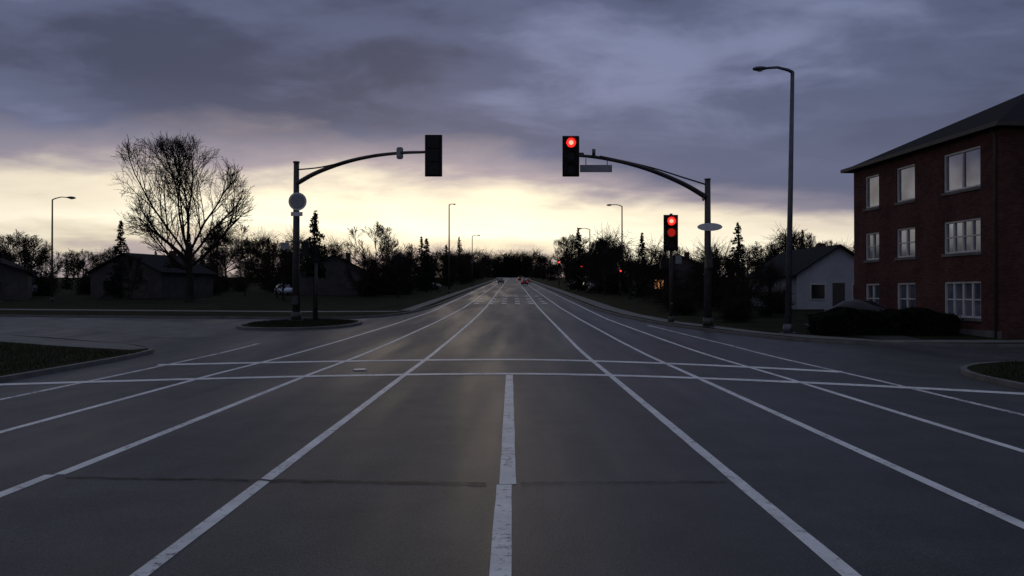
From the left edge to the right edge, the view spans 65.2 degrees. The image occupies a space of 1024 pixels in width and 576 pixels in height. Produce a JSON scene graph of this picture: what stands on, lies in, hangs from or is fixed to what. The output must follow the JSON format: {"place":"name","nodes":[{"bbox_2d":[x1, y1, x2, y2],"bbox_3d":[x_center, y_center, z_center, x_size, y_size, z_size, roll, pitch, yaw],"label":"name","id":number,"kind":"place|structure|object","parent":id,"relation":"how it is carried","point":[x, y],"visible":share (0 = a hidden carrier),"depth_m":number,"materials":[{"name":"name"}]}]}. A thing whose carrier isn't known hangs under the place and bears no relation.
{"place":"outdoors","nodes":[
{"label":"outdoors","id":0,"kind":"place"},
{"bbox_2d":[0,342,140,374],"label":"grass","id":1,"kind":"structure","parent":0,"point":[51,353],"depth_m":26.65,"materials":[{"name":"green plant"}]},
{"bbox_2d":[0,334,147,349],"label":"pavement","id":2,"kind":"structure","parent":0,"point":[45,341],"depth_m":32.77,"materials":[{"name":"concrete"}]},
{"bbox_2d":[0,334,153,381],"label":"traffic island","id":3,"kind":"structure","parent":0,"point":[38,370],"depth_m":25.65,"materials":[{"name":"concrete"}]},
{"bbox_2d":[103,281,110,289],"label":"window glass","id":4,"kind":"object","parent":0,"point":[105,286],"visible":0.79,"depth_m":92.45,"materials":[{"name":"black glass"}]},
{"bbox_2d":[0,318,214,337],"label":"concrete apron","id":5,"kind":"object","parent":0,"point":[167,329],"visible":1,"depth_m":44.85,"materials":[{"name":"grey concrete"}]},
{"bbox_2d":[0,309,397,311],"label":"pavement","id":6,"kind":"structure","parent":0,"point":[192,310],"depth_m":61.48,"materials":[{"name":"concrete"}]},
{"bbox_2d":[0,277,502,318],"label":"grass verge","id":7,"kind":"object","parent":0,"point":[254,299],"depth_m":71.31,"materials":[{"name":"plant"}]},
{"bbox_2d":[0,264,31,299],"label":"walls","id":8,"kind":"structure","parent":7,"relation":"on","point":[17,284],"depth_m":86.37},
{"bbox_2d":[0,262,35,275],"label":"roof slope","id":9,"kind":"structure","parent":8,"relation":"on","point":[18,268],"depth_m":86.19,"materials":[{"name":"grey"}]},
{"bbox_2d":[50,196,75,301],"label":"street lamp","id":10,"kind":"object","parent":7,"relation":"on","point":[52,298],"visible":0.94,"depth_m":79.96,"materials":[{"name":"metal"}]},
{"bbox_2d":[101,220,130,298],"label":"pine tree","id":11,"kind":"object","parent":7,"relation":"on","point":[115,274],"visible":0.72,"depth_m":91.73,"materials":[{"name":"green plant"}]},
{"bbox_2d":[116,254,145,299],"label":"bare tree","id":12,"kind":"object","parent":7,"relation":"on","point":[135,282],"visible":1,"depth_m":86.08,"materials":[{"name":"brown plant"}]},
{"bbox_2d":[90,254,212,297],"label":"walls","id":13,"kind":"structure","parent":7,"relation":"on","point":[166,285],"depth_m":92.35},
{"bbox_2d":[85,253,122,273],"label":"roof slope","id":14,"kind":"structure","parent":13,"relation":"on","point":[100,265],"depth_m":92.36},
{"bbox_2d":[121,280,128,297],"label":"door","id":15,"kind":"structure","parent":13,"relation":"attached to","point":[125,285],"depth_m":91.62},
{"bbox_2d":[123,253,217,274],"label":"roof slope","id":16,"kind":"structure","parent":13,"relation":"on","point":[155,262],"depth_m":93.67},
{"bbox_2d":[169,251,176,262],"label":"chimney","id":17,"kind":"object","parent":16,"relation":"on","point":[174,255],"visible":0.36,"depth_m":96.08,"materials":[{"name":"red brick"}]},
{"bbox_2d":[111,131,256,301],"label":"bare tree","id":18,"kind":"object","parent":7,"relation":"on","point":[179,175],"visible":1,"depth_m":78.97,"materials":[{"name":"brown plant"}]},
{"bbox_2d":[257,249,292,297],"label":"bare tree","id":19,"kind":"object","parent":7,"relation":"on","point":[273,265],"visible":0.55,"depth_m":91.43,"materials":[{"name":"brown plant"}]},
{"bbox_2d":[259,239,303,300],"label":"bare tree","id":20,"kind":"object","parent":7,"relation":"on","point":[282,265],"visible":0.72,"depth_m":83.26,"materials":[{"name":"brown plant"}]},
{"bbox_2d":[274,284,291,294],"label":"parked car","id":21,"kind":"object","parent":7,"relation":"on","point":[287,289],"visible":0.61,"depth_m":104.67,"materials":[{"name":"white paint"}]},
{"bbox_2d":[300,255,368,294],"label":"walls","id":22,"kind":"structure","parent":7,"relation":"on","point":[336,268],"depth_m":103.61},
{"bbox_2d":[330,279,337,294],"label":"door","id":23,"kind":"structure","parent":22,"relation":"attached to","point":[333,286],"depth_m":103.55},
{"bbox_2d":[344,246,378,296],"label":"bare tree","id":24,"kind":"object","parent":7,"relation":"on","point":[362,254],"visible":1,"depth_m":95.82,"materials":[{"name":"brown plant"}]},
{"bbox_2d":[448,204,455,292],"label":"street lamp","id":25,"kind":"object","parent":7,"relation":"on","point":[449,252],"visible":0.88,"depth_m":116.96,"materials":[{"name":"metal"}]},
{"bbox_2d":[471,235,479,285],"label":"street lamp","id":26,"kind":"object","parent":7,"relation":"on","point":[472,259],"visible":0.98,"depth_m":184.97,"materials":[{"name":"metal"}]},
{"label":"walls","id":27,"kind":"object","parent":7,"relation":"on","visible":0},
{"bbox_2d":[0,258,40,273],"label":"roof slope","id":28,"kind":"structure","parent":27,"relation":"on","point":[7,262],"depth_m":107.64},
{"bbox_2d":[248,318,353,326],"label":"grass","id":29,"kind":"structure","parent":0,"point":[279,322],"depth_m":45.51,"materials":[{"name":"green plant"}]},
{"bbox_2d":[403,277,501,309],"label":"pavement","id":30,"kind":"structure","parent":0,"point":[415,307],"depth_m":87.45,"materials":[{"name":"concrete"}]},
{"bbox_2d":[0,278,1023,575],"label":"road","id":31,"kind":"structure","parent":0,"point":[660,498],"depth_m":10.92,"materials":[{"name":"grey asphalt"}]},
{"bbox_2d":[0,475,54,496],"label":"lane marking","id":32,"kind":"object","parent":31,"relation":"on","point":[21,486],"visible":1,"depth_m":9.14,"materials":[{"name":"paint"}]},
{"bbox_2d":[0,343,259,399],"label":"lane marking","id":33,"kind":"object","parent":31,"relation":"on","point":[118,374],"visible":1,"depth_m":21.28,"materials":[{"name":"paint"}]},
{"bbox_2d":[0,281,495,432],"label":"lane marking","id":34,"kind":"object","parent":31,"relation":"on","point":[39,421],"visible":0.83,"depth_m":18.28,"materials":[{"name":"paint"}]},
{"bbox_2d":[55,284,496,473],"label":"lane marking","id":35,"kind":"object","parent":31,"relation":"on","point":[92,461],"visible":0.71,"depth_m":13.82,"materials":[{"name":"paint"}]},
{"bbox_2d":[66,476,485,483],"bbox_3d":[-2.803,2.250,9.384,5.030,0.001,0.122,0,0,4],"label":"tar seam","id":36,"kind":"object","parent":31,"relation":"on","point":[284,479],"visible":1,"depth_m":9.40,"materials":[{"name":"black asphalt"}]},
{"bbox_2d":[236,319,362,329],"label":"traffic island","id":37,"kind":"structure","parent":31,"relation":"on","point":[245,326],"depth_m":43.01,"materials":[{"name":"concrete"}]},
{"bbox_2d":[300,210,330,317],"bbox_3d":[-12.295,-1.358,50.063,1.942,7.005,2.303,0,0,17],"label":"pine tree","id":38,"kind":"object","parent":37,"relation":"on","point":[322,270],"visible":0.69,"depth_m":49.91,"materials":[{"name":"green plant"}]},
{"bbox_2d":[311,244,319,319],"bbox_3d":[-11.900,-0.296,48.533,0.500,4.730,0.560,0,0,0],"label":"pedestrian signal post","id":39,"kind":"object","parent":37,"relation":"on","point":[315,250],"visible":0.98,"depth_m":48.50,"materials":[{"name":"metal"}]},
{"bbox_2d":[280,135,441,320],"bbox_3d":[-8.517,-2.889,44.620,12.292,9.891,1.210,0,0,36],"label":"traffic signal mast","id":40,"kind":"object","parent":37,"relation":"on","point":[297,200],"visible":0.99,"depth_m":47.62,"materials":[{"name":"metal"}]},
{"bbox_2d":[130,279,507,575],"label":"lane marking","id":41,"kind":"object","parent":31,"relation":"on","point":[164,556],"visible":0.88,"depth_m":8.82,"materials":[{"name":"paint"}]},
{"bbox_2d":[158,359,841,372],"bbox_3d":[-0.662,2.363,25.071,20.442,0.001,3.656,0,0,6],"label":"crosswalk line","id":42,"kind":"object","parent":31,"relation":"on","point":[513,359],"visible":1,"depth_m":25.40,"materials":[{"name":"paint"}]},
{"bbox_2d":[489,485,511,575],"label":"lane marking","id":43,"kind":"object","parent":31,"relation":"on","point":[501,557],"visible":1,"depth_m":7.28,"materials":[{"name":"paint"}]},
{"bbox_2d":[499,375,515,483],"bbox_3d":[-0.057,2.300,15.394,0.213,0.001,12.380,0,0,0],"label":"lane marking","id":44,"kind":"object","parent":31,"relation":"on","point":[507,471],"visible":1,"depth_m":12.02,"materials":[{"name":"paint"}]},
{"bbox_2d":[0,373,1023,394],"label":"stop line","id":45,"kind":"object","parent":31,"relation":"on","point":[965,390],"visible":1,"depth_m":20.37,"materials":[{"name":"paint"}]},
{"bbox_2d":[521,279,527,284],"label":"car","id":46,"kind":"object","parent":31,"relation":"on","point":[524,281],"visible":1,"depth_m":207.91,"materials":[{"name":"paint"}]},
{"bbox_2d":[532,480,725,482],"bbox_3d":[1.304,2.249,9.286,2.409,0.001,0.088,0,0,-2],"label":"tar seam","id":47,"kind":"object","parent":31,"relation":"on","point":[621,481],"visible":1,"depth_m":9.30,"materials":[{"name":"black asphalt"}]},
{"bbox_2d":[516,279,860,575],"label":"lane marking","id":48,"kind":"object","parent":31,"relation":"on","point":[830,558],"visible":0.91,"depth_m":8.77,"materials":[{"name":"paint"}]},
{"bbox_2d":[530,286,1023,528],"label":"lane marking","id":49,"kind":"object","parent":31,"relation":"on","point":[993,511],"visible":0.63,"depth_m":10.76,"materials":[{"name":"paint"}]},
{"bbox_2d":[532,283,1023,452],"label":"lane marking","id":50,"kind":"object","parent":31,"relation":"on","point":[953,429],"visible":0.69,"depth_m":15.96,"materials":[{"name":"paint"}]},
{"bbox_2d":[648,325,1023,415],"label":"lane marking","id":51,"kind":"object","parent":31,"relation":"on","point":[868,378],"visible":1,"depth_m":20.18,"materials":[{"name":"paint"}]},
{"bbox_2d":[960,361,1023,389],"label":"traffic island","id":52,"kind":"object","parent":31,"relation":"on","point":[974,371],"depth_m":20.86,"materials":[{"name":"concrete"}]},
{"bbox_2d":[0,0,1023,276],"label":"sky","id":53,"kind":"structure","parent":0,"point":[672,86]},
{"bbox_2d":[522,277,1023,341],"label":"pavement","id":54,"kind":"structure","parent":0,"point":[602,305],"depth_m":39.87,"materials":[{"name":"concrete"}]},
{"bbox_2d":[562,136,721,326],"bbox_3d":[6.829,-2.817,41.741,8.603,9.982,0.792,0,0,-12],"label":"traffic signal mast","id":55,"kind":"object","parent":54,"relation":"on","point":[571,154],"visible":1,"depth_m":42.07,"materials":[{"name":"metal"}]},
{"bbox_2d":[660,213,681,321],"bbox_3d":[9.303,-1.139,46.729,1.245,6.470,0.960,0,0,0],"label":"pedestrian signal post","id":56,"kind":"object","parent":54,"relation":"on","point":[670,226],"visible":0.99,"depth_m":46.70,"materials":[{"name":"metal"}]},
{"bbox_2d":[752,66,795,333],"bbox_3d":[12.441,-4.149,38.030,1.998,12.824,0.600,0,0,0],"label":"street lamp","id":57,"kind":"object","parent":54,"relation":"on","point":[787,327],"visible":0.94,"depth_m":37.94,"materials":[{"name":"metal"}]},
{"bbox_2d":[523,277,1023,346],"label":"grass verge","id":58,"kind":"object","parent":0,"point":[772,324],"depth_m":46.57,"materials":[{"name":"plant"}]},
{"bbox_2d":[564,227,588,290],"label":"pine tree","id":59,"kind":"object","parent":58,"relation":"on","point":[578,284],"visible":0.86,"depth_m":127.77,"materials":[{"name":"green plant"}]},
{"bbox_2d":[588,283,601,291],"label":"parked car","id":60,"kind":"object","parent":58,"relation":"on","point":[589,287],"visible":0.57,"depth_m":118.12,"materials":[{"name":"paint"}]},
{"bbox_2d":[607,204,623,294],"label":"street lamp","id":61,"kind":"object","parent":58,"relation":"on","point":[621,232],"visible":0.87,"depth_m":109.00,"materials":[{"name":"metal"}]},
{"bbox_2d":[618,269,621,295],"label":"traffic signal post","id":62,"kind":"object","parent":58,"relation":"on","point":[619,281],"visible":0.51,"depth_m":99.92,"materials":[{"name":"metal"}]},
{"bbox_2d":[608,245,649,298],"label":"bare tree","id":63,"kind":"object","parent":58,"relation":"on","point":[626,266],"visible":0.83,"depth_m":88.15,"materials":[{"name":"brown plant"}]},
{"bbox_2d":[628,233,686,302],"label":"leafy tree","id":64,"kind":"object","parent":58,"relation":"on","point":[661,274],"visible":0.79,"depth_m":77.15,"materials":[{"name":"green plant"}]},
{"bbox_2d":[638,255,696,294],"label":"walls","id":65,"kind":"structure","parent":58,"relation":"on","point":[685,261],"depth_m":99.50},
{"bbox_2d":[649,271,701,311],"bbox_3d":[12.351,0.395,60.153,4.040,3.770,3.784,0,0,11],"label":"bush","id":66,"kind":"object","parent":58,"relation":"on","point":[679,287],"visible":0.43,"depth_m":59.67,"materials":[{"name":"green plant"}]},
{"bbox_2d":[677,241,724,307],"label":"leafy tree","id":67,"kind":"object","parent":58,"relation":"on","point":[698,272],"visible":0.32,"depth_m":65.85,"materials":[{"name":"green plant"}]},
{"bbox_2d":[679,235,742,305],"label":"leafy tree","id":68,"kind":"object","parent":58,"relation":"on","point":[713,258],"visible":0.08,"depth_m":69.74,"materials":[{"name":"green plant"}]},
{"bbox_2d":[690,238,747,310],"bbox_3d":[16.474,-0.858,61.991,4.863,6.307,5.381,0,0,-28],"label":"leafy tree","id":69,"kind":"object","parent":58,"relation":"on","point":[723,266],"visible":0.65,"depth_m":61.45,"materials":[{"name":"green plant"}]},
{"bbox_2d":[723,222,749,298],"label":"pine tree","id":70,"kind":"object","parent":58,"relation":"on","point":[739,238],"visible":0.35,"depth_m":75.89,"materials":[{"name":"green plant"}]},
{"bbox_2d":[714,292,760,322],"bbox_3d":[13.152,1.395,46.948,2.724,2.563,2.282,0,0,5],"label":"bush","id":71,"kind":"object","parent":58,"relation":"on","point":[733,315],"visible":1,"depth_m":46.73,"materials":[{"name":"green plant"}]},
{"bbox_2d":[715,272,770,318],"bbox_3d":[14.723,0.610,51.978,3.827,3.572,3.585,0,0,-25],"label":"bush","id":72,"kind":"object","parent":58,"relation":"on","point":[750,294],"visible":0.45,"depth_m":51.74,"materials":[{"name":"green plant"}]},
{"bbox_2d":[727,241,775,306],"bbox_3d":[19.185,-0.974,64.111,4.160,5.549,3.945,0,0,33],"label":"bare tree","id":73,"kind":"object","parent":58,"relation":"on","point":[755,255],"visible":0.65,"depth_m":63.91,"materials":[{"name":"brown plant"}]},
{"bbox_2d":[742,259,793,306],"bbox_3d":[19.886,-0.124,61.998,4.326,4.499,3.225,0,0,31],"label":"leafy tree","id":74,"kind":"object","parent":58,"relation":"on","point":[775,277],"visible":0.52,"depth_m":61.73,"materials":[{"name":"green plant"}]},
{"bbox_2d":[753,281,799,316],"bbox_3d":[17.252,0.807,52.770,2.987,2.976,3.190,0,0,-34],"label":"bush","id":75,"kind":"object","parent":58,"relation":"on","point":[779,305],"visible":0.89,"depth_m":52.72,"materials":[{"name":"green plant"}]},
{"bbox_2d":[758,283,795,313],"bbox_3d":[18.835,0.881,57.108,2.764,2.580,2.589,0,0,13],"label":"bush","id":76,"kind":"object","parent":58,"relation":"on","point":[777,301],"visible":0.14,"depth_m":56.80,"materials":[{"name":"green plant"}]},
{"bbox_2d":[763,228,813,260],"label":"bare tree","id":77,"kind":"object","parent":58,"relation":"on","point":[795,240],"visible":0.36,"depth_m":81.20,"materials":[{"name":"brown plant"}]},
{"bbox_2d":[749,247,853,308],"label":"walls","id":78,"kind":"structure","parent":58,"relation":"on","point":[834,266],"depth_m":63.44,"materials":[{"name":"white paint"}]},
{"bbox_2d":[745,244,840,278],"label":"roof slope","id":79,"kind":"structure","parent":78,"relation":"on","point":[804,259],"depth_m":65.82,"materials":[{"name":"grey"}]},
{"bbox_2d":[810,283,825,299],"bbox_3d":[24.204,0.287,63.303,1.300,1.300,0.061,0,0,-7],"label":"window frame","id":80,"kind":"object","parent":78,"relation":"attached to","point":[817,284],"visible":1,"depth_m":63.27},
{"bbox_2d":[811,285,824,298],"bbox_3d":[24.208,0.287,63.268,1.100,1.100,0.030,0,0,-7],"label":"window glass","id":81,"kind":"object","parent":80,"relation":"in","point":[817,291],"visible":1,"depth_m":63.25,"materials":[{"name":"black glass"}]},
{"bbox_2d":[833,283,844,306],"bbox_3d":[25.942,0.638,63.500,1.000,2.100,0.060,0,0,-7],"label":"door","id":82,"kind":"structure","parent":78,"relation":"attached to","point":[838,293],"depth_m":63.47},
{"bbox_2d":[840,244,853,255],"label":"roof slope","id":83,"kind":"structure","parent":78,"relation":"on","point":[847,250],"depth_m":63.33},
{"bbox_2d":[816,243,825,246],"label":"chimney","id":84,"kind":"object","parent":83,"relation":"on","point":[820,244],"visible":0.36,"depth_m":68.80,"materials":[{"name":"red brick"}]},
{"bbox_2d":[805,305,963,335],"bbox_3d":[17.365,1.546,37.384,6.877,1.449,1.809,0,0,0],"label":"hedge","id":85,"kind":"object","parent":58,"relation":"on","point":[930,322],"visible":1,"depth_m":36.61,"materials":[{"name":"green plant"}]},
{"bbox_2d":[854,126,1000,330],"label":"facade","id":86,"kind":"structure","parent":58,"relation":"on","point":[929,271],"depth_m":39.97,"materials":[{"name":"red brick"}]},
{"bbox_2d":[863,185,982,321],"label":"facade sills","id":87,"kind":"structure","parent":86,"relation":"attached to","point":[942,255],"depth_m":38.50,"materials":[{"name":"grey concrete"}]},
{"bbox_2d":[866,146,980,317],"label":"facade frames","id":88,"kind":"structure","parent":86,"relation":"attached to","point":[954,237],"depth_m":38.95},
{"bbox_2d":[851,126,996,170],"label":"soffit","id":89,"kind":"structure","parent":86,"relation":"attached to","point":[924,148],"depth_m":40.36,"materials":[{"name":"grey"}]},
{"bbox_2d":[854,94,1023,165],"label":"roof","id":90,"kind":"structure","parent":89,"relation":"on","point":[1012,109],"depth_m":40.29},
{"bbox_2d":[840,121,998,172],"bbox_3d":[20.401,-7.066,41.361,0.100,0.190,13.839,0,0,-5],"label":"gutter","id":91,"kind":"object","parent":90,"relation":"attached to","point":[957,135],"visible":1,"depth_m":39.55,"materials":[{"name":"grey metal"}]},
{"bbox_2d":[998,121,1023,125],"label":"gutter","id":92,"kind":"object","parent":89,"relation":"on","point":[1011,123],"visible":1,"depth_m":34.52,"materials":[{"name":"grey metal"}]},
{"bbox_2d":[919,328,1001,338],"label":"plinth","id":93,"kind":"structure","parent":86,"relation":"attached to","point":[984,333],"depth_m":36.21,"materials":[{"name":"concrete"}]},
{"bbox_2d":[989,128,996,337],"bbox_3d":[21.196,-2.369,35.252,0.310,9.430,0.100,0,0,-4],"label":"downpipe","id":94,"kind":"object","parent":86,"relation":"attached to","point":[995,271],"visible":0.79,"depth_m":35.23,"materials":[{"name":"metal"}]},
{"bbox_2d":[1000,126,1023,338],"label":"side wall","id":95,"kind":"structure","parent":58,"relation":"on","point":[1012,231],"depth_m":35.06,"materials":[{"name":"red brick"}]},
{"bbox_2d":[805,324,921,339],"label":"driveway","id":96,"kind":"structure","parent":0,"point":[891,337],"depth_m":35.44,"materials":[{"name":"concrete"}]},
{"bbox_2d":[824,299,905,322],"bbox_3d":[18.673,1.328,42.004,4.360,1.480,2.120,0,0,24],"label":"parked car","id":97,"kind":"object","parent":96,"relation":"on","point":[859,304],"visible":0.22,"depth_m":41.47,"materials":[{"name":"paint"}]},
{"bbox_2d":[983,358,1023,381],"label":"grass","id":98,"kind":"structure","parent":0,"point":[1013,372],"depth_m":21.30,"materials":[{"name":"green plant"}]},
{"bbox_3d":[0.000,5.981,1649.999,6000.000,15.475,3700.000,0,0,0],"label":"ground","id":99,"kind":"structure","parent":0,"visible":0},
{"bbox_2d":[0,218,853,297],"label":"distant trees","id":100,"kind":"object","parent":99,"relation":"on","point":[396,274],"visible":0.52,"depth_m":177.50,"materials":[{"name":"green plant"}]}
]}

